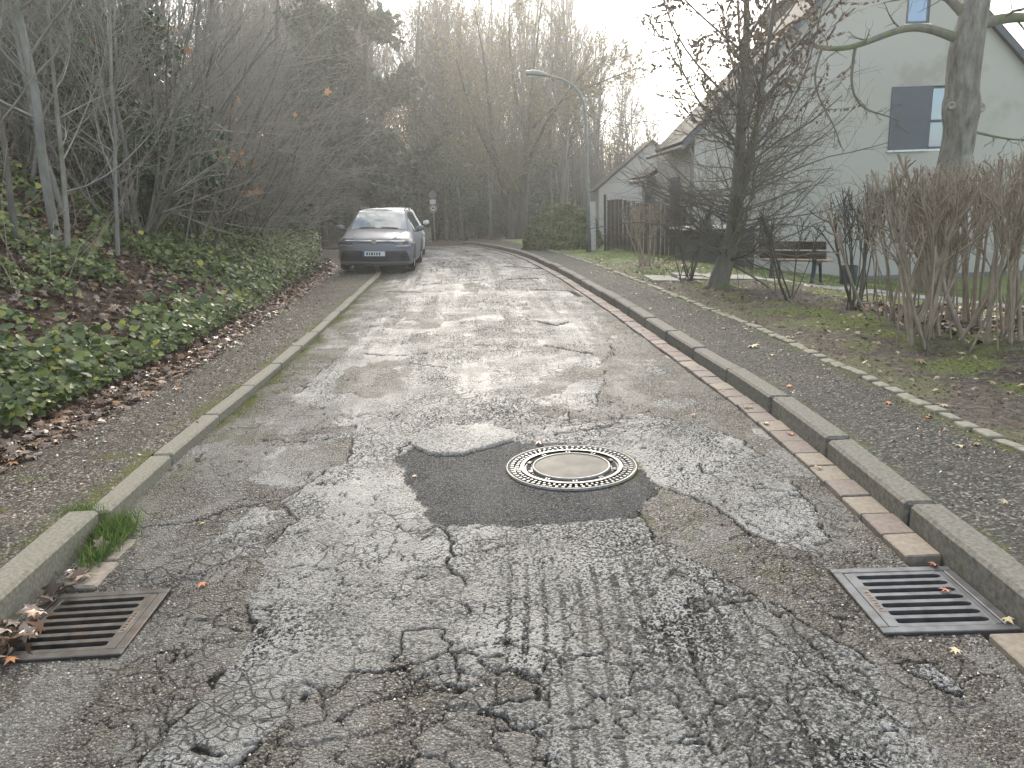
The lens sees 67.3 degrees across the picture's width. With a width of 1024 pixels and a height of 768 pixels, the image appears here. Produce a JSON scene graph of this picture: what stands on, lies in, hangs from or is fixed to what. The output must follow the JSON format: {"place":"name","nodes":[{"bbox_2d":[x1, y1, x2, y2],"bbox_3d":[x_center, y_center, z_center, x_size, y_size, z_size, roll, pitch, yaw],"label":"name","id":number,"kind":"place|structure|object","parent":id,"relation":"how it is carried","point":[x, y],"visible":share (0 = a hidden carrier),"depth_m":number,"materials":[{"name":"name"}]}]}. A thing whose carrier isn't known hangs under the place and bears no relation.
{"place":"outdoors","nodes":[
{"label":"outdoors","id":0,"kind":"place"},
{"bbox_2d":[0,117,318,435],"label":"bank","id":1,"kind":"structure","parent":0,"point":[54,303],"depth_m":8.66,"materials":[{"name":"soil"}]},
{"bbox_2d":[0,0,82,249],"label":"bare tree","id":2,"kind":"object","parent":1,"relation":"on","point":[10,199],"visible":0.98,"depth_m":8.56,"materials":[{"name":"grey plant"}]},
{"bbox_2d":[0,0,91,239],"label":"bare tree","id":3,"kind":"object","parent":1,"relation":"on","point":[37,117],"visible":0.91,"depth_m":9.52,"materials":[{"name":"grey plant"}]},
{"bbox_2d":[0,0,122,161],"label":"bare tree","id":4,"kind":"object","parent":1,"relation":"on","point":[35,58],"visible":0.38,"depth_m":12.24,"materials":[{"name":"grey plant"}]},
{"bbox_2d":[0,0,128,194],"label":"bare tree","id":5,"kind":"object","parent":1,"relation":"on","point":[35,159],"visible":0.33,"depth_m":12.13,"materials":[{"name":"grey plant"}]},
{"bbox_2d":[13,0,131,161],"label":"bare tree","id":6,"kind":"object","parent":1,"relation":"on","point":[16,72],"visible":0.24,"depth_m":13.48,"materials":[{"name":"grey plant"}]},
{"bbox_2d":[0,0,167,215],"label":"bare tree","id":7,"kind":"object","parent":1,"relation":"on","point":[54,185],"visible":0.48,"depth_m":11.40,"materials":[{"name":"grey plant"}]},
{"bbox_2d":[0,0,176,218],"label":"bare tree","id":8,"kind":"object","parent":1,"relation":"on","point":[114,25],"visible":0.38,"depth_m":12.89,"materials":[{"name":"grey plant"}]},
{"bbox_2d":[0,0,188,237],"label":"bare tree","id":9,"kind":"object","parent":1,"relation":"on","point":[132,192],"visible":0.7,"depth_m":11.50,"materials":[{"name":"grey plant"}]},
{"bbox_2d":[0,0,190,177],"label":"coppice shrub","id":10,"kind":"object","parent":1,"relation":"on","point":[28,146],"visible":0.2,"depth_m":12.77,"materials":[{"name":"grey plant"}]},
{"bbox_2d":[0,0,209,272],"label":"bare tree","id":11,"kind":"object","parent":1,"relation":"on","point":[59,126],"visible":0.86,"depth_m":9.56,"materials":[{"name":"grey plant"}]},
{"bbox_2d":[21,0,201,257],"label":"bare tree","id":12,"kind":"object","parent":1,"relation":"on","point":[115,190],"visible":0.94,"depth_m":10.08,"materials":[{"name":"grey plant"}]},
{"bbox_2d":[6,0,246,116],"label":"bare tree","id":13,"kind":"object","parent":1,"relation":"on","point":[204,9],"visible":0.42,"depth_m":15.99,"materials":[{"name":"grey plant"}]},
{"bbox_2d":[33,0,232,193],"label":"shrub","id":14,"kind":"object","parent":1,"relation":"on","point":[121,14],"visible":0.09,"depth_m":14.47,"materials":[{"name":"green plant"}]},
{"bbox_2d":[24,6,259,231],"bbox_3d":[-6.477,-4.511,13.352,4.298,3.904,3.982,-6,14,-16],"label":"shrub","id":15,"kind":"object","parent":1,"relation":"on","point":[148,180],"visible":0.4,"depth_m":12.88,"materials":[{"name":"green plant"}]},
{"bbox_2d":[0,73,311,292],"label":"dry stalks","id":16,"kind":"object","parent":1,"relation":"on","point":[98,237],"visible":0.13,"depth_m":10.79,"materials":[{"name":"brown plant"}]},
{"bbox_2d":[5,0,314,173],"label":"coppice shrub","id":17,"kind":"object","parent":1,"relation":"on","point":[229,65],"visible":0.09,"depth_m":15.98,"materials":[{"name":"grey plant"}]},
{"bbox_2d":[0,122,322,436],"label":"ground ivy","id":18,"kind":"object","parent":1,"relation":"on","point":[183,334],"visible":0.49,"depth_m":8.98,"materials":[{"name":"green plant"}]},
{"bbox_2d":[26,0,299,121],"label":"coppice shrub","id":19,"kind":"object","parent":1,"relation":"on","point":[245,18],"visible":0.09,"depth_m":17.78,"materials":[{"name":"grey plant"}]},
{"bbox_2d":[0,112,332,460],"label":"leaf litter","id":20,"kind":"object","parent":1,"relation":"on","point":[8,443],"visible":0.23,"depth_m":8.90,"materials":[{"name":"plant"}]},
{"bbox_2d":[2,52,356,232],"bbox_3d":[-6.629,-5.163,17.078,6.871,3.646,5.413,-3,13,-4],"label":"coppice shrub","id":21,"kind":"object","parent":1,"relation":"on","point":[257,174],"visible":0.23,"depth_m":15.94,"materials":[{"name":"grey plant"}]},
{"bbox_2d":[0,0,359,259],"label":"coppice shrub","id":22,"kind":"object","parent":1,"relation":"on","point":[152,223],"visible":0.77,"depth_m":11.82,"materials":[{"name":"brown plant"}]},
{"bbox_2d":[0,0,362,256],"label":"thicket","id":23,"kind":"object","parent":1,"relation":"on","point":[172,59],"visible":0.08,"depth_m":13.96,"materials":[{"name":"brown plant"}]},
{"bbox_2d":[59,0,312,239],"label":"coppice shrub","id":24,"kind":"object","parent":1,"relation":"on","point":[232,120],"visible":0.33,"depth_m":13.40,"materials":[{"name":"brown plant"}]},
{"bbox_2d":[75,91,304,234],"bbox_3d":[-6.286,-4.586,16.448,5.388,2.859,4.245,5,15,28],"label":"coppice shrub","id":25,"kind":"object","parent":1,"relation":"on","point":[202,214],"visible":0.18,"depth_m":15.98,"materials":[{"name":"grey plant"}]},
{"bbox_2d":[125,0,257,176],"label":"bare tree","id":26,"kind":"object","parent":1,"relation":"on","point":[211,12],"visible":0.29,"depth_m":17.83,"materials":[{"name":"grey plant"}]},
{"bbox_2d":[77,118,355,254],"bbox_3d":[-5.754,-4.204,16.580,5.273,2.798,4.154,-2,13,0],"label":"coppice shrub","id":27,"kind":"object","parent":1,"relation":"on","point":[257,218],"visible":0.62,"depth_m":15.87,"materials":[{"name":"grey plant"}]},
{"bbox_2d":[91,15,350,246],"bbox_3d":[-5.347,-4.671,13.556,5.691,4.540,3.753,7,16,32],"label":"coppice shrub","id":28,"kind":"object","parent":1,"relation":"on","point":[327,91],"visible":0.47,"depth_m":13.68,"materials":[{"name":"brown plant"}]},
{"bbox_2d":[141,14,377,225],"bbox_3d":[-6.161,-5.908,18.176,6.329,5.125,5.180,-3,13,-4],"label":"coppice shrub","id":29,"kind":"object","parent":1,"relation":"on","point":[284,140],"visible":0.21,"depth_m":17.76,"materials":[{"name":"grey plant"}]},
{"bbox_2d":[177,0,370,179],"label":"bare tree","id":30,"kind":"object","parent":1,"relation":"on","point":[276,28],"visible":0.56,"depth_m":22.57,"materials":[{"name":"grey plant"}]},
{"bbox_2d":[197,70,367,239],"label":"coppice shrub","id":31,"kind":"object","parent":1,"relation":"on","point":[305,213],"visible":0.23,"depth_m":18.76,"materials":[{"name":"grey plant"}]},
{"bbox_2d":[167,23,417,246],"bbox_3d":[-5.221,-5.424,17.987,6.388,5.173,5.229,-4,14,-10],"label":"coppice shrub","id":32,"kind":"object","parent":1,"relation":"on","point":[307,189],"visible":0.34,"depth_m":17.93,"materials":[{"name":"brown plant"}]},
{"bbox_2d":[230,56,398,232],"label":"coppice shrub","id":33,"kind":"object","parent":1,"relation":"on","point":[322,186],"visible":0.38,"depth_m":20.20,"materials":[{"name":"brown plant"}]},
{"bbox_2d":[0,250,375,568],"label":"pavement","id":34,"kind":"structure","parent":0,"point":[365,272],"depth_m":5.61,"materials":[{"name":"grey gravel"}]},
{"bbox_2d":[0,263,339,476],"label":"wet leaves","id":35,"kind":"object","parent":34,"relation":"on","point":[83,422],"visible":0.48,"depth_m":6.69,"materials":[{"name":"brown plant"}]},
{"bbox_2d":[0,269,359,525],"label":"leaf fragments","id":36,"kind":"object","parent":34,"relation":"on","point":[50,475],"visible":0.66,"depth_m":5.87,"materials":[{"name":"brown plant"}]},
{"bbox_2d":[143,286,361,462],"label":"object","id":37,"kind":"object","parent":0,"point":[226,397],"depth_m":11.92,"materials":[{"name":"plant"}]},
{"bbox_2d":[583,139,658,247],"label":"house","id":38,"kind":"structure","parent":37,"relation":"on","point":[600,189],"depth_m":48.54,"materials":[{"name":"paint"}]},
{"bbox_2d":[646,0,1023,279],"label":"house","id":39,"kind":"structure","parent":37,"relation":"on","point":[911,74],"depth_m":20.03,"materials":[{"name":"white paint"}]},
{"bbox_2d":[904,0,931,24],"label":"window","id":40,"kind":"structure","parent":39,"relation":"in","point":[914,16],"depth_m":19.47,"materials":[{"name":"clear glass"}]},
{"bbox_2d":[927,85,944,150],"bbox_3d":[11.299,-6.945,20.088,0.910,1.620,0.130,-2,13,0],"label":"window","id":41,"kind":"structure","parent":39,"relation":"in","point":[935,126],"depth_m":20.10,"materials":[{"name":"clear glass"}]},
{"bbox_2d":[325,245,471,249],"bbox_3d":[-19.981,-6.259,37.918,40.500,0.770,27.000,-2,13,0],"label":"road bend","id":42,"kind":"object","parent":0,"point":[425,246],"depth_m":31.57,"materials":[{"name":"asphalt"}]},
{"bbox_2d":[304,195,639,248],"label":"woodland floor","id":43,"kind":"structure","parent":0,"point":[337,235],"depth_m":51.10,"materials":[{"name":"soil"}]},
{"bbox_2d":[272,0,372,246],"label":"evergreen tree","id":44,"kind":"object","parent":43,"relation":"on","point":[329,32],"visible":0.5,"depth_m":34.12,"materials":[{"name":"green plant"}]},
{"bbox_2d":[286,0,452,207],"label":"evergreen tree","id":45,"kind":"object","parent":43,"relation":"on","point":[379,19],"visible":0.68,"depth_m":36.93,"materials":[{"name":"green plant"}]},
{"bbox_2d":[367,0,462,236],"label":"tall bare tree","id":46,"kind":"object","parent":43,"relation":"on","point":[416,141],"visible":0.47,"depth_m":43.64,"materials":[{"name":"brown plant"}]},
{"bbox_2d":[189,90,664,230],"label":"wood","id":47,"kind":"object","parent":43,"relation":"on","point":[604,168],"visible":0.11,"depth_m":65.33,"materials":[{"name":"plant"}]},
{"bbox_2d":[369,0,488,240],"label":"tall bare tree","id":48,"kind":"object","parent":43,"relation":"on","point":[459,219],"visible":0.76,"depth_m":42.26,"materials":[{"name":"brown plant"}]},
{"bbox_2d":[389,0,477,174],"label":"tall bare tree","id":49,"kind":"object","parent":43,"relation":"on","point":[410,40],"visible":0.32,"depth_m":50.21,"materials":[{"name":"grey plant"}]},
{"bbox_2d":[409,0,483,239],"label":"tall bare tree","id":50,"kind":"object","parent":43,"relation":"on","point":[445,219],"visible":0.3,"depth_m":45.62,"materials":[{"name":"grey plant"}]},
{"bbox_2d":[408,145,490,240],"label":"holly bush","id":51,"kind":"object","parent":43,"relation":"on","point":[438,189],"visible":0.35,"depth_m":46.75,"materials":[{"name":"green plant"}]},
{"bbox_2d":[386,0,514,236],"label":"tall bare tree","id":52,"kind":"object","parent":43,"relation":"on","point":[441,22],"visible":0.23,"depth_m":49.21,"materials":[{"name":"grey plant"}]},
{"bbox_2d":[420,0,502,238],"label":"tall bare tree","id":53,"kind":"object","parent":43,"relation":"on","point":[477,205],"visible":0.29,"depth_m":48.97,"materials":[{"name":"grey plant"}]},
{"bbox_2d":[451,0,517,212],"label":"tall bare tree","id":54,"kind":"object","parent":43,"relation":"on","point":[486,66],"visible":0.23,"depth_m":56.43,"materials":[{"name":"grey plant"}]},
{"bbox_2d":[464,195,505,238],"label":"holly bush","id":55,"kind":"object","parent":43,"relation":"on","point":[482,221],"visible":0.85,"depth_m":48.95,"materials":[{"name":"green plant"}]},
{"bbox_2d":[445,0,550,237],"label":"tall bare tree","id":56,"kind":"object","parent":43,"relation":"on","point":[507,118],"visible":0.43,"depth_m":48.58,"materials":[{"name":"brown plant"}]},
{"bbox_2d":[479,0,575,189],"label":"tall bare tree","id":57,"kind":"object","parent":43,"relation":"on","point":[529,8],"visible":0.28,"depth_m":54.19,"materials":[{"name":"grey plant"}]},
{"bbox_2d":[501,145,572,219],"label":"holly bush","id":58,"kind":"object","parent":43,"relation":"on","point":[539,206],"visible":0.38,"depth_m":55.55,"materials":[{"name":"green plant"}]},
{"bbox_2d":[403,0,673,238],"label":"forked tree","id":59,"kind":"object","parent":43,"relation":"on","point":[516,228],"visible":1,"depth_m":33.91,"materials":[{"name":"brown plant"}]},
{"bbox_2d":[496,0,602,225],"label":"tall bare tree","id":60,"kind":"object","parent":43,"relation":"on","point":[528,186],"visible":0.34,"depth_m":51.96,"materials":[{"name":"brown plant"}]},
{"bbox_2d":[513,1,605,205],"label":"tall bare tree","id":61,"kind":"object","parent":43,"relation":"on","point":[551,161],"visible":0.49,"depth_m":44.72,"materials":[{"name":"brown plant"}]},
{"bbox_2d":[517,0,638,202],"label":"tall bare tree","id":62,"kind":"object","parent":43,"relation":"on","point":[565,152],"visible":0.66,"depth_m":44.17,"materials":[{"name":"brown plant"}]},
{"bbox_2d":[533,0,623,203],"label":"tall bare tree","id":63,"kind":"object","parent":43,"relation":"on","point":[567,174],"visible":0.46,"depth_m":45.28,"materials":[{"name":"grey plant"}]},
{"bbox_2d":[573,9,624,181],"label":"tall bare tree","id":64,"kind":"object","parent":43,"relation":"on","point":[597,126],"visible":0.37,"depth_m":67.61,"materials":[{"name":"grey plant"}]},
{"bbox_2d":[596,37,654,156],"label":"tall bare tree","id":65,"kind":"object","parent":43,"relation":"on","point":[624,115],"visible":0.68,"depth_m":71.74,"materials":[{"name":"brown plant"}]},
{"bbox_2d":[613,49,665,152],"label":"tall bare tree","id":66,"kind":"object","parent":43,"relation":"on","point":[636,119],"visible":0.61,"depth_m":78.80,"materials":[{"name":"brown plant"}]},
{"bbox_2d":[0,246,1023,767],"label":"road","id":67,"kind":"structure","parent":0,"point":[454,378],"depth_m":3.22,"materials":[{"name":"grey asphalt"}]},
{"bbox_2d":[0,588,170,663],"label":"drain grate","id":68,"kind":"object","parent":67,"relation":"on","point":[93,625],"visible":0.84,"depth_m":3.05,"materials":[{"name":"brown metal"}]},
{"bbox_2d":[61,539,135,590],"bbox_3d":[-1.917,0.863,3.593,0.223,0.088,0.504,-2,13,0],"label":"gutter","id":69,"kind":"object","parent":67,"relation":"on","point":[101,572],"visible":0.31,"depth_m":3.47,"materials":[{"name":"brick"}]},
{"bbox_2d":[55,515,143,587],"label":"grass tuft","id":70,"kind":"object","parent":69,"relation":"on","point":[101,554],"visible":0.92,"depth_m":3.62,"materials":[{"name":"green plant"}]},
{"bbox_2d":[74,502,151,555],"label":"grass tuft","id":71,"kind":"object","parent":69,"relation":"on","point":[104,527],"visible":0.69,"depth_m":3.88,"materials":[{"name":"green plant"}]},
{"bbox_2d":[0,249,380,625],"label":"kerb","id":72,"kind":"structure","parent":67,"relation":"on","point":[27,573],"depth_m":4.08,"materials":[{"name":"concrete"}]},
{"bbox_2d":[336,207,423,269],"bbox_3d":[-3.366,-3.883,20.261,2.200,1.511,4.638,0,13,-3],"label":"parked car","id":73,"kind":"object","parent":67,"relation":"on","point":[382,236],"visible":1,"depth_m":18.55,"materials":[{"name":"grey metal"}]},
{"bbox_2d":[0,245,1023,673],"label":"gutter","id":74,"kind":"object","parent":67,"relation":"on","point":[906,544],"depth_m":4.00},
{"bbox_2d":[506,445,636,490],"bbox_3d":[0.362,0.637,4.664,0.820,0.307,0.820,-2,13,0],"label":"manhole cover","id":75,"kind":"object","parent":67,"relation":"on","point":[568,468],"visible":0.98,"depth_m":4.59,"materials":[{"name":"metal"}]},
{"bbox_2d":[463,241,1023,632],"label":"kerb","id":76,"kind":"structure","parent":67,"relation":"on","point":[986,568],"depth_m":4.09,"materials":[{"name":"concrete"}]},
{"bbox_2d":[830,566,1021,640],"bbox_3d":[1.614,1.082,3.095,0.500,0.501,0.500,-2,13,1],"label":"drain grate","id":77,"kind":"object","parent":67,"relation":"on","point":[903,601],"visible":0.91,"depth_m":3.00,"materials":[{"name":"metal"}]},
{"bbox_2d":[82,0,1023,185],"label":"sky","id":78,"kind":"structure","parent":0,"point":[688,25],"materials":[{"name":"white"}]},
{"bbox_2d":[481,241,1023,565],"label":"footpath","id":79,"kind":"structure","parent":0,"point":[1000,530],"depth_m":4.97,"materials":[{"name":"grey gravel"}]},
{"bbox_2d":[499,237,1023,444],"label":"verge","id":80,"kind":"structure","parent":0,"point":[986,415],"depth_m":7.80,"materials":[{"name":"green plant"}]},
{"bbox_2d":[526,70,590,252],"bbox_3d":[1.302,-5.911,21.015,1.695,5.061,0.370,-2,13,0],"label":"street lamp","id":81,"kind":"object","parent":80,"relation":"on","point":[534,74],"visible":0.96,"depth_m":20.86,"materials":[{"name":"metal"}]},
{"bbox_2d":[522,201,602,249],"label":"evergreen bush","id":82,"kind":"object","parent":80,"relation":"on","point":[554,227],"visible":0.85,"depth_m":23.39,"materials":[{"name":"green plant"}]},
{"bbox_2d":[604,194,686,255],"bbox_3d":[4.528,-4.286,21.589,3.961,2.154,0.105,3,14,19],"label":"fence","id":83,"kind":"object","parent":80,"relation":"on","point":[622,243],"visible":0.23,"depth_m":21.95,"materials":[{"name":"wood"}]},
{"bbox_2d":[620,199,670,266],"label":"pruned shrub","id":84,"kind":"object","parent":80,"relation":"on","point":[643,259],"visible":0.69,"depth_m":16.66,"materials":[{"name":"brown plant"}]},
{"bbox_2d":[664,208,711,282],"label":"pruned shrub","id":85,"kind":"object","parent":80,"relation":"on","point":[691,274],"visible":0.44,"depth_m":13.19,"materials":[{"name":"brown plant"}]},
{"bbox_2d":[670,225,759,268],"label":"garden shed","id":86,"kind":"structure","parent":80,"relation":"on","point":[711,258],"depth_m":19.02,"materials":[{"name":"brown wood"}]},
{"bbox_2d":[572,0,909,290],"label":"hornbeam","id":87,"kind":"object","parent":80,"relation":"on","point":[741,189],"visible":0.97,"depth_m":11.83,"materials":[{"name":"brown plant"}]},
{"bbox_2d":[548,250,1023,454],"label":"edging","id":88,"kind":"object","parent":80,"relation":"on","point":[984,433],"visible":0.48,"depth_m":6.00,"materials":[{"name":"concrete"}]},
{"bbox_2d":[754,207,830,300],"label":"pruned shrub","id":89,"kind":"object","parent":80,"relation":"on","point":[769,235],"visible":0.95,"depth_m":10.80,"materials":[{"name":"brown plant"}]},
{"bbox_2d":[759,241,833,283],"bbox_3d":[5.538,-2.379,14.979,1.270,0.829,0.678,8,17,37],"label":"park bench","id":90,"kind":"object","parent":80,"relation":"on","point":[807,246],"visible":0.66,"depth_m":14.63,"materials":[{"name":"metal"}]},
{"bbox_2d":[573,249,1023,303],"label":"lawn grass","id":91,"kind":"structure","parent":80,"relation":"on","point":[755,274],"depth_m":17.65,"materials":[{"name":"green plant"}]},
{"bbox_2d":[644,272,1023,306],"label":"garden path","id":92,"kind":"structure","parent":80,"relation":"on","point":[659,278],"depth_m":13.76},
{"bbox_2d":[809,186,891,310],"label":"pruned shrub","id":93,"kind":"object","parent":80,"relation":"on","point":[850,234],"visible":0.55,"depth_m":9.44,"materials":[{"name":"brown plant"}]},
{"bbox_2d":[825,183,883,302],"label":"pruned shrub","id":94,"kind":"object","parent":80,"relation":"on","point":[863,249],"visible":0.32,"depth_m":10.19,"materials":[{"name":"brown plant"}]},
{"bbox_2d":[807,164,1009,325],"bbox_3d":[4.300,-1.407,8.048,1.407,1.718,1.984,-13,17,-39],"label":"pruned shrub","id":95,"kind":"object","parent":80,"relation":"on","point":[888,285],"visible":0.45,"depth_m":8.37,"materials":[{"name":"brown plant"}]},
{"bbox_2d":[797,0,1023,290],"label":"broad tree","id":96,"kind":"object","parent":80,"relation":"on","point":[963,107],"visible":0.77,"depth_m":14.89,"materials":[{"name":"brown plant"}]},
{"bbox_2d":[841,299,1023,356],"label":"hedge litter","id":97,"kind":"object","parent":80,"relation":"on","point":[881,312],"visible":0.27,"depth_m":8.69,"materials":[{"name":"brown plant"}]},
{"bbox_2d":[900,336,970,355],"bbox_3d":[4.010,-0.369,7.242,0.840,0.164,0.840,-2,13,0],"label":"earth mound","id":98,"kind":"object","parent":80,"relation":"on","point":[941,345],"visible":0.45,"depth_m":7.06,"materials":[{"name":"brown soil"}]},
{"bbox_2d":[853,158,1023,352],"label":"pruned shrub","id":99,"kind":"object","parent":80,"relation":"on","point":[954,217],"visible":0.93,"depth_m":6.98,"materials":[{"name":"brown plant"}]},
{"bbox_2d":[886,139,1023,350],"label":"pruned shrub","id":100,"kind":"object","parent":80,"relation":"on","point":[1014,308],"visible":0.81,"depth_m":6.81,"materials":[{"name":"brown plant"}]},
{"bbox_2d":[898,152,1022,327],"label":"pruned shrub","id":101,"kind":"object","parent":80,"relation":"on","point":[966,306],"visible":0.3,"depth_m":8.04,"materials":[{"name":"brown plant"}]},
{"bbox_2d":[956,155,1023,327],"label":"pruned shrub","id":102,"kind":"object","parent":80,"relation":"on","point":[1006,303],"visible":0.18,"depth_m":8.00,"materials":[{"name":"brown plant"}]},
{"bbox_2d":[968,338,1023,358],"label":"earth mound","id":103,"kind":"object","parent":80,"relation":"on","point":[1013,350],"visible":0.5,"depth_m":6.76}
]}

